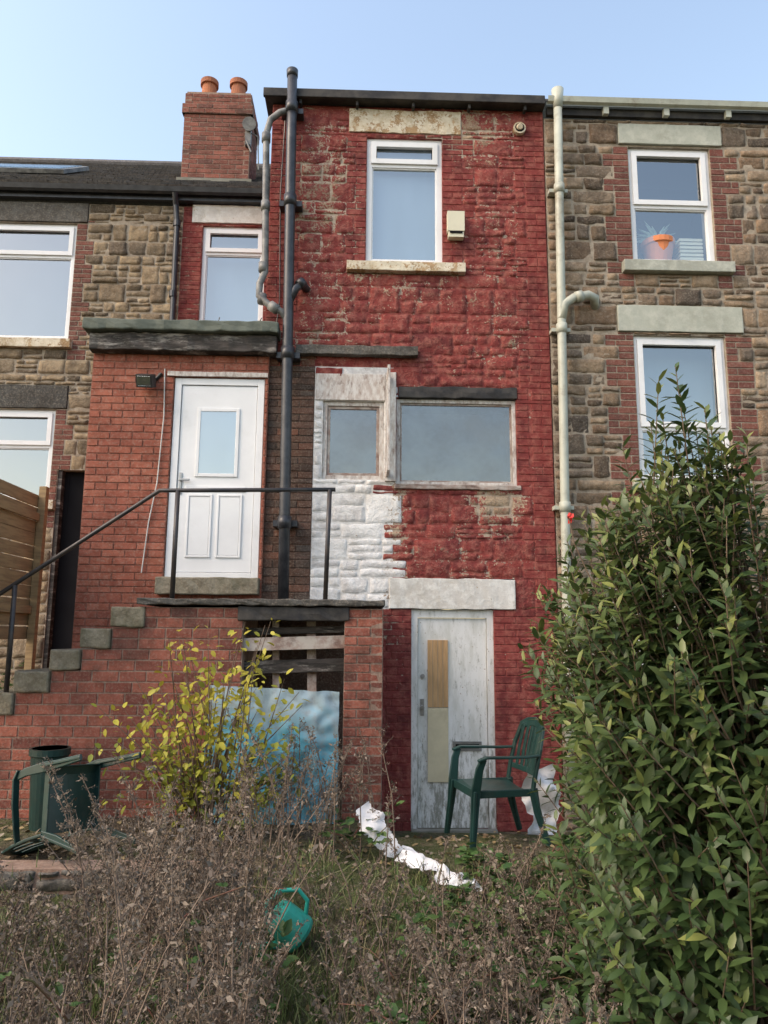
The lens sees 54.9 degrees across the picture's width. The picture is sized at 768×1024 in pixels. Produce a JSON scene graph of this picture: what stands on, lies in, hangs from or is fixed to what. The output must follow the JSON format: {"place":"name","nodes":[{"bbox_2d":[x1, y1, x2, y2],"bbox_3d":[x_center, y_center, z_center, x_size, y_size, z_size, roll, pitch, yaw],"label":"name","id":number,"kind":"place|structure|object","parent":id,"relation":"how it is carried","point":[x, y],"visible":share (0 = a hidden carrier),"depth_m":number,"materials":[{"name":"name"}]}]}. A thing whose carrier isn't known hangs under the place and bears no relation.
{"place":"outdoors","nodes":[
{"label":"outdoors","id":0,"kind":"place"},
{"bbox_2d":[0,800,680,1023],"bbox_3d":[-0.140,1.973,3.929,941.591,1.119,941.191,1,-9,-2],"label":"ground","id":1,"kind":"structure","parent":0,"point":[431,845],"depth_m":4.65,"materials":[{"name":"brown plant"}]},
{"bbox_2d":[0,662,23,689],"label":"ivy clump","id":2,"kind":"object","parent":1,"relation":"on","point":[11,677],"visible":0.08,"depth_m":7.45,"materials":[{"name":"green plant"}]},
{"bbox_2d":[0,479,49,669],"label":"timber fence","id":3,"kind":"object","parent":1,"relation":"on","point":[19,528],"visible":0.88,"depth_m":7.39,"materials":[{"name":"brown wood"}]},
{"bbox_2d":[29,745,71,831],"bbox_3d":[-2.650,2.177,5.824,0.310,0.620,0.310,1,-9,-2],"label":"plastic planter","id":4,"kind":"object","parent":1,"relation":"on","point":[37,754],"visible":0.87,"depth_m":5.72,"materials":[{"name":"green plastic"}]},
{"bbox_2d":[1,752,141,855],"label":"plastic garden chair","id":5,"kind":"object","parent":1,"relation":"on","point":[52,812],"visible":0.86,"depth_m":4.98,"materials":[{"name":"green plastic"}]},
{"bbox_2d":[0,860,240,901],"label":"garden wall","id":6,"kind":"structure","parent":1,"relation":"on","point":[54,876],"depth_m":4.66,"materials":[{"name":"stone"}]},
{"bbox_2d":[0,204,266,688],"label":"wall","id":7,"kind":"structure","parent":1,"relation":"on","point":[123,262],"depth_m":9.75,"materials":[{"name":"brown stone"}]},
{"bbox_2d":[2,499,55,509],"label":"sill","id":8,"kind":"structure","parent":7,"relation":"attached to","point":[51,504],"depth_m":9.21,"materials":[{"name":"beige stone"}]},
{"bbox_2d":[0,384,68,408],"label":"window lintel","id":9,"kind":"structure","parent":7,"relation":"on","point":[35,396],"depth_m":9.47,"materials":[{"name":"stone"}]},
{"bbox_2d":[0,409,69,517],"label":"window","id":10,"kind":"structure","parent":7,"relation":"attached to","point":[26,442],"depth_m":9.62,"materials":[{"name":"white plastic"}]},
{"bbox_2d":[0,337,72,349],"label":"sill","id":11,"kind":"structure","parent":7,"relation":"on","point":[33,343],"depth_m":9.54,"materials":[{"name":"beige stone"}]},
{"bbox_2d":[0,223,76,337],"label":"window","id":12,"kind":"structure","parent":7,"relation":"attached to","point":[36,276],"depth_m":10.00,"materials":[{"name":"white plastic"}]},
{"bbox_2d":[0,201,89,222],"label":"window lintel","id":13,"kind":"structure","parent":7,"relation":"on","point":[44,212],"depth_m":9.89,"materials":[{"name":"stone"}]},
{"bbox_2d":[43,470,84,667],"bbox_3d":[-3.858,0.935,9.206,0.550,2.940,0.140,1,-9,-2],"label":"dark back door","id":14,"kind":"structure","parent":7,"relation":"attached to","point":[61,602],"depth_m":9.25,"materials":[{"name":"black wood"}]},
{"bbox_2d":[0,182,269,319],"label":"gutter and downpipe","id":15,"kind":"object","parent":7,"relation":"attached to","point":[175,196],"visible":0.74,"depth_m":9.84,"materials":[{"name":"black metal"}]},
{"bbox_2d":[192,205,261,224],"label":"landing lintel","id":16,"kind":"structure","parent":7,"relation":"in","point":[223,214],"depth_m":9.96,"materials":[{"name":"white stone"}]},
{"bbox_2d":[199,227,263,320],"bbox_3d":[-2.037,-2.672,10.254,1.240,2.630,0.922,1,-9,-2],"label":"landing window","id":17,"kind":"structure","parent":7,"relation":"on","point":[231,259],"depth_m":10.04,"materials":[{"name":"white plastic"}]},
{"bbox_2d":[71,353,269,648],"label":"porch brick walls","id":18,"kind":"structure","parent":1,"relation":"on","point":[124,437],"depth_m":7.43,"materials":[{"name":"red brick"}]},
{"bbox_2d":[135,372,162,387],"bbox_3d":[-2.391,-1.343,7.523,0.204,0.215,0.218,-2,-10,12],"label":"floodlight","id":19,"kind":"object","parent":18,"relation":"attached to","point":[146,380],"visible":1,"depth_m":7.44,"materials":[{"name":"black plastic"}]},
{"bbox_2d":[89,332,277,355],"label":"porch fascia","id":20,"kind":"structure","parent":18,"relation":"attached to","point":[168,343],"depth_m":7.56,"materials":[{"name":"grey wood"}]},
{"bbox_2d":[82,317,280,355],"bbox_3d":[-2.098,-1.736,8.516,1.980,0.130,2.055,1,-9,-2],"label":"porch roof felt","id":21,"kind":"object","parent":20,"relation":"on","point":[118,325],"visible":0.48,"depth_m":7.52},
{"bbox_2d":[164,378,264,577],"bbox_3d":[-1.705,-0.263,7.600,0.920,2.215,0.330,1,-9,-2],"label":"porch door","id":22,"kind":"structure","parent":18,"relation":"in","point":[217,434],"depth_m":7.49,"materials":[{"name":"white plastic"}]},
{"bbox_2d":[167,371,267,377],"bbox_3d":[-1.711,-1.418,7.624,1.030,0.055,0.021,1,-9,-2],"label":"porch door trim","id":23,"kind":"structure","parent":18,"relation":"attached to","point":[218,374],"depth_m":7.62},
{"bbox_2d":[0,728,353,1023],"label":"dead weeds","id":24,"kind":"object","parent":1,"relation":"on","point":[171,895],"visible":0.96,"depth_m":3.17,"materials":[{"name":"brown plant"}]},
{"bbox_2d":[0,598,384,820],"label":"brick steps","id":25,"kind":"structure","parent":1,"relation":"on","point":[328,645],"depth_m":6.21,"materials":[{"name":"brick"}]},
{"bbox_2d":[0,487,335,691],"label":"iron handrail","id":26,"kind":"object","parent":25,"relation":"on","point":[13,586],"visible":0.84,"depth_m":6.41,"materials":[{"name":"black metal"}]},
{"bbox_2d":[154,576,259,595],"bbox_3d":[-1.723,0.729,7.258,1.000,0.176,0.191,1,-9,-2],"label":"porch door step","id":27,"kind":"object","parent":25,"relation":"on","point":[214,586],"visible":0.96,"depth_m":7.17,"materials":[{"name":"beige stone"}]},
{"bbox_2d":[88,618,310,846],"bbox_3d":[-1.306,1.614,5.449,1.520,1.665,0.835,1,-9,-2],"label":"yellow leaved shrub","id":28,"kind":"object","parent":1,"relation":"on","point":[209,729],"visible":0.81,"depth_m":5.36,"materials":[{"name":"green plant"}]},
{"bbox_2d":[0,882,500,1023],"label":"bramble arch","id":29,"kind":"structure","parent":1,"relation":"on","point":[59,990],"depth_m":2.77,"materials":[{"name":"brown plant"}]},
{"bbox_2d":[203,685,338,824],"bbox_3d":[-0.904,1.941,5.952,1.076,1.060,0.136,1,-9,-2],"label":"blue plastic sheeting","id":30,"kind":"object","parent":1,"relation":"on","point":[320,712],"visible":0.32,"depth_m":6.00,"materials":[{"name":"blue plastic"}]},
{"bbox_2d":[234,887,312,952],"bbox_3d":[-0.593,2.185,3.975,0.424,0.316,0.208,1,-9,-2],"label":"watering can","id":31,"kind":"object","parent":1,"relation":"on","point":[294,912],"visible":0.44,"depth_m":3.91,"materials":[{"name":"teal plastic"}]},
{"bbox_2d":[0,801,611,1023],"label":"fallen leaves","id":32,"kind":"object","parent":1,"relation":"on","point":[438,839],"visible":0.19,"depth_m":5.10,"materials":[{"name":"plant"}]},
{"bbox_2d":[103,800,630,1023],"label":"bramble patch","id":33,"kind":"object","parent":1,"relation":"on","point":[285,928],"visible":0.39,"depth_m":3.70,"materials":[{"name":"plant"}]},
{"bbox_2d":[356,801,402,856],"bbox_3d":[-0.035,2.178,5.081,0.330,0.323,0.138,-5,-11,29],"label":"torn white sheet","id":34,"kind":"object","parent":1,"relation":"on","point":[378,825],"visible":0.74,"depth_m":5.08,"materials":[{"name":"plastic"}]},
{"bbox_2d":[163,705,655,1023],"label":"dry undergrowth","id":35,"kind":"object","parent":1,"relation":"on","point":[483,1003],"visible":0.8,"depth_m":3.27,"materials":[{"name":"brown plant"}]},
{"bbox_2d":[258,104,563,831],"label":"front wall","id":36,"kind":"structure","parent":1,"relation":"on","point":[483,322],"depth_m":7.76,"materials":[{"name":"red paint"}]},
{"bbox_2d":[141,118,285,572],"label":"cables","id":37,"kind":"object","parent":36,"relation":"attached to","point":[218,320],"visible":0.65,"depth_m":7.77,"materials":[{"name":"black plastic"}]},
{"bbox_2d":[273,66,309,598],"bbox_3d":[-0.961,-1.983,7.697,0.361,5.752,0.269,1,-9,-2],"label":"black soil pipe","id":38,"kind":"object","parent":36,"relation":"attached to","point":[290,205],"visible":0.99,"depth_m":7.59,"materials":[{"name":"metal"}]},
{"bbox_2d":[256,108,286,318],"bbox_3d":[-1.140,-3.171,7.822,0.378,2.475,0.115,-1,-9,7],"label":"grey waste pipe","id":39,"kind":"object","parent":38,"relation":"attached to","point":[271,306],"visible":0.97,"depth_m":7.80,"materials":[{"name":"grey plastic"}]},
{"bbox_2d":[316,373,384,400],"bbox_3d":[-0.349,-1.297,7.717,0.720,0.285,0.042,1,-9,-2],"label":"white timber head","id":40,"kind":"object","parent":36,"relation":"attached to","point":[357,387],"visible":1,"depth_m":7.70},
{"bbox_2d":[322,401,383,479],"bbox_3d":[-0.327,-0.698,7.893,0.630,0.830,0.500,1,-9,-2],"label":"timber window","id":41,"kind":"structure","parent":36,"relation":"attached to","point":[353,441],"depth_m":8.12,"materials":[{"name":"white glass"}]},
{"bbox_2d":[296,344,417,357],"bbox_3d":[-0.280,-1.678,7.725,1.270,0.111,0.097,1,-9,-2],"label":"projecting slate ledge","id":42,"kind":"object","parent":36,"relation":"attached to","point":[375,351],"visible":0.97,"depth_m":7.69,"materials":[{"name":"stone"}]},
{"bbox_2d":[385,364,395,481],"bbox_3d":[0.073,-0.909,7.484,0.110,1.160,0.380,1,-9,-2],"label":"open casement","id":43,"kind":"object","parent":36,"relation":"attached to","point":[390,431],"visible":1,"depth_m":7.58,"materials":[{"name":"white wood"}]},
{"bbox_2d":[366,139,441,261],"bbox_3d":[0.208,-3.328,8.541,1.230,1.900,0.922,1,-9,-2],"label":"window","id":44,"kind":"structure","parent":36,"relation":"attached to","point":[404,202],"depth_m":8.18,"materials":[{"name":"white plastic"}]},
{"bbox_2d":[263,87,544,116],"bbox_3d":[0.230,-4.519,8.314,3.110,0.155,0.390,1,-9,-2],"label":"eaves board","id":45,"kind":"object","parent":36,"relation":"on","point":[468,102],"visible":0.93,"depth_m":8.15,"materials":[{"name":"black paint"}]},
{"bbox_2d":[349,108,460,135],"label":"lintel","id":46,"kind":"structure","parent":36,"relation":"on","point":[445,123],"depth_m":8.21,"materials":[{"name":"beige stone"}]},
{"bbox_2d":[347,260,465,275],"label":"sill","id":47,"kind":"structure","parent":36,"relation":"on","point":[404,268],"depth_m":7.88,"materials":[{"name":"beige stone"}]},
{"bbox_2d":[389,578,515,609],"bbox_3d":[0.681,0.833,7.479,1.260,0.311,0.231,1,-9,-2],"label":"door lintel","id":48,"kind":"structure","parent":36,"relation":"attached to","point":[454,594],"depth_m":7.37,"materials":[{"name":"white stone"}]},
{"bbox_2d":[411,609,497,832],"bbox_3d":[0.673,2.028,7.226,0.820,2.130,0.170,1,-9,-2],"label":"basement door","id":49,"kind":"structure","parent":36,"relation":"attached to","point":[452,680],"depth_m":7.25,"materials":[{"name":"white paint"}]},
{"bbox_2d":[447,211,464,240],"bbox_3d":[0.774,-3.091,7.989,0.185,0.300,0.088,1,-9,-2],"label":"boiler vent box","id":50,"kind":"object","parent":36,"relation":"attached to","point":[455,225],"visible":1,"depth_m":7.95,"materials":[{"name":"beige plastic"}]},
{"bbox_2d":[396,399,516,485],"bbox_3d":[0.742,-0.679,7.923,1.250,0.920,0.500,1,-9,-2],"label":"timber window","id":51,"kind":"structure","parent":36,"relation":"attached to","point":[459,442],"depth_m":8.16,"materials":[{"name":"white glass"}]},
{"bbox_2d":[398,386,516,400],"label":"slate lintel","id":52,"kind":"structure","parent":36,"relation":"attached to","point":[460,393],"depth_m":7.72,"materials":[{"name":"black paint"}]},
{"bbox_2d":[394,484,520,490],"bbox_3d":[0.752,-0.250,7.569,1.300,0.057,0.068,1,-9,-2],"label":"window sill","id":53,"kind":"structure","parent":36,"relation":"attached to","point":[459,487],"depth_m":7.54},
{"bbox_2d":[513,122,525,135],"bbox_3d":[1.505,-4.264,8.216,0.140,0.140,0.099,1,-9,-2],"label":"round vent","id":54,"kind":"object","parent":36,"relation":"on","point":[519,128],"visible":1,"depth_m":8.20,"materials":[{"name":"beige plastic"}]},
{"bbox_2d":[394,845,481,890],"bbox_3d":[0.310,2.259,4.702,0.206,0.147,0.692,9,-13,-42],"label":"torn white sheet","id":55,"kind":"object","parent":1,"relation":"on","point":[412,853],"visible":0.76,"depth_m":4.69,"materials":[{"name":"plastic"}]},
{"bbox_2d":[444,717,550,847],"bbox_3d":[0.846,1.984,5.506,0.658,0.880,0.603,3,-10,-14],"label":"plastic garden chair","id":56,"kind":"object","parent":1,"relation":"on","point":[477,787],"visible":0.94,"depth_m":5.53,"materials":[{"name":"green plastic"}]},
{"bbox_2d":[522,764,561,834],"bbox_3d":[1.261,2.380,5.806,0.373,0.776,0.208,-1,-10,12],"label":"white plastic bag","id":57,"kind":"object","parent":1,"relation":"on","point":[546,772],"visible":0.38,"depth_m":5.84,"materials":[{"name":"white plastic"}]},
{"bbox_2d":[515,362,767,1023],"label":"laurel bush","id":58,"kind":"object","parent":1,"relation":"on","point":[674,746],"visible":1,"depth_m":2.90,"materials":[{"name":"green plant"}]},
{"bbox_2d":[543,119,767,831],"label":"front wall","id":59,"kind":"structure","parent":1,"relation":"on","point":[602,404],"depth_m":7.98,"materials":[{"name":"brown stone"}]},
{"bbox_2d":[547,86,598,810],"bbox_3d":[2.003,-0.927,7.649,0.604,7.601,0.239,1,-9,-2],"label":"cream downpipe","id":60,"kind":"object","parent":59,"relation":"attached to","point":[561,330],"visible":0.81,"depth_m":7.75,"materials":[{"name":"beige plastic"}]},
{"bbox_2d":[543,99,767,221],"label":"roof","id":61,"kind":"structure","parent":59,"relation":"on","point":[662,181],"depth_m":8.56,"materials":[{"name":"stone"}]},
{"bbox_2d":[546,95,767,123],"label":"gutter and fascia","id":62,"kind":"object","parent":59,"relation":"on","point":[666,114],"visible":1,"depth_m":8.26,"materials":[{"name":"black paint"}]},
{"bbox_2d":[617,123,721,147],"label":"lintel","id":63,"kind":"structure","parent":59,"relation":"on","point":[670,135],"depth_m":8.28,"materials":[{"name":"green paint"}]},
{"bbox_2d":[628,149,714,260],"bbox_3d":[3.162,-3.314,8.637,1.320,1.790,0.922,1,-9,-2],"label":"window","id":64,"kind":"structure","parent":59,"relation":"attached to","point":[692,229],"depth_m":8.26,"materials":[{"name":"white plastic"}]},
{"bbox_2d":[637,221,676,259],"bbox_3d":[3.072,-3.007,8.355,0.420,0.550,0.411,-8,-13,42],"label":"potted aloe","id":65,"kind":"object","parent":64,"relation":"in","point":[654,245],"visible":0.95,"depth_m":8.19,"materials":[{"name":"orange ceramic"}]},
{"bbox_2d":[672,238,703,259],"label":"window ledge papers","id":66,"kind":"object","parent":64,"relation":"on","point":[686,249],"depth_m":8.23,"materials":[{"name":"white paper"}]},
{"bbox_2d":[622,259,735,275],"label":"sill","id":67,"kind":"structure","parent":59,"relation":"on","point":[675,267],"depth_m":7.97,"materials":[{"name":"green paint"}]},
{"bbox_2d":[616,305,743,333],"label":"lintel","id":68,"kind":"structure","parent":59,"relation":"on","point":[676,319],"depth_m":7.92,"materials":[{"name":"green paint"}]},
{"bbox_2d":[633,336,730,478],"bbox_3d":[3.138,-1.030,8.259,1.390,1.980,0.922,1,-9,-2],"label":"window","id":69,"kind":"structure","parent":59,"relation":"attached to","point":[656,357],"depth_m":8.12,"materials":[{"name":"white plastic"}]},
{"bbox_2d":[632,478,751,492],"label":"sill","id":70,"kind":"structure","parent":59,"relation":"on","point":[640,485],"depth_m":7.57,"materials":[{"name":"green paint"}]},
{"bbox_3d":[0.165,-4.789,10.892,3.085,2.850,5.290,1,-9,-2],"label":"roof","id":71,"kind":"object","parent":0,"visible":0},
{"bbox_2d":[0,157,270,206],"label":"slate roof","id":72,"kind":"structure","parent":71,"relation":"on","point":[134,172],"depth_m":11.86,"materials":[{"name":"grey stone"}]},
{"bbox_2d":[0,164,88,173],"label":"roof window","id":73,"kind":"structure","parent":72,"relation":"on","point":[35,168],"depth_m":11.31,"materials":[{"name":"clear glass"}]},
{"bbox_2d":[176,76,259,206],"bbox_3d":[-2.417,-5.478,11.141,1.179,2.250,0.864,1,-9,-2],"label":"chimney","id":74,"kind":"object","parent":72,"relation":"on","point":[221,137],"visible":0.76,"depth_m":10.88,"materials":[{"name":"brick"}]}
]}

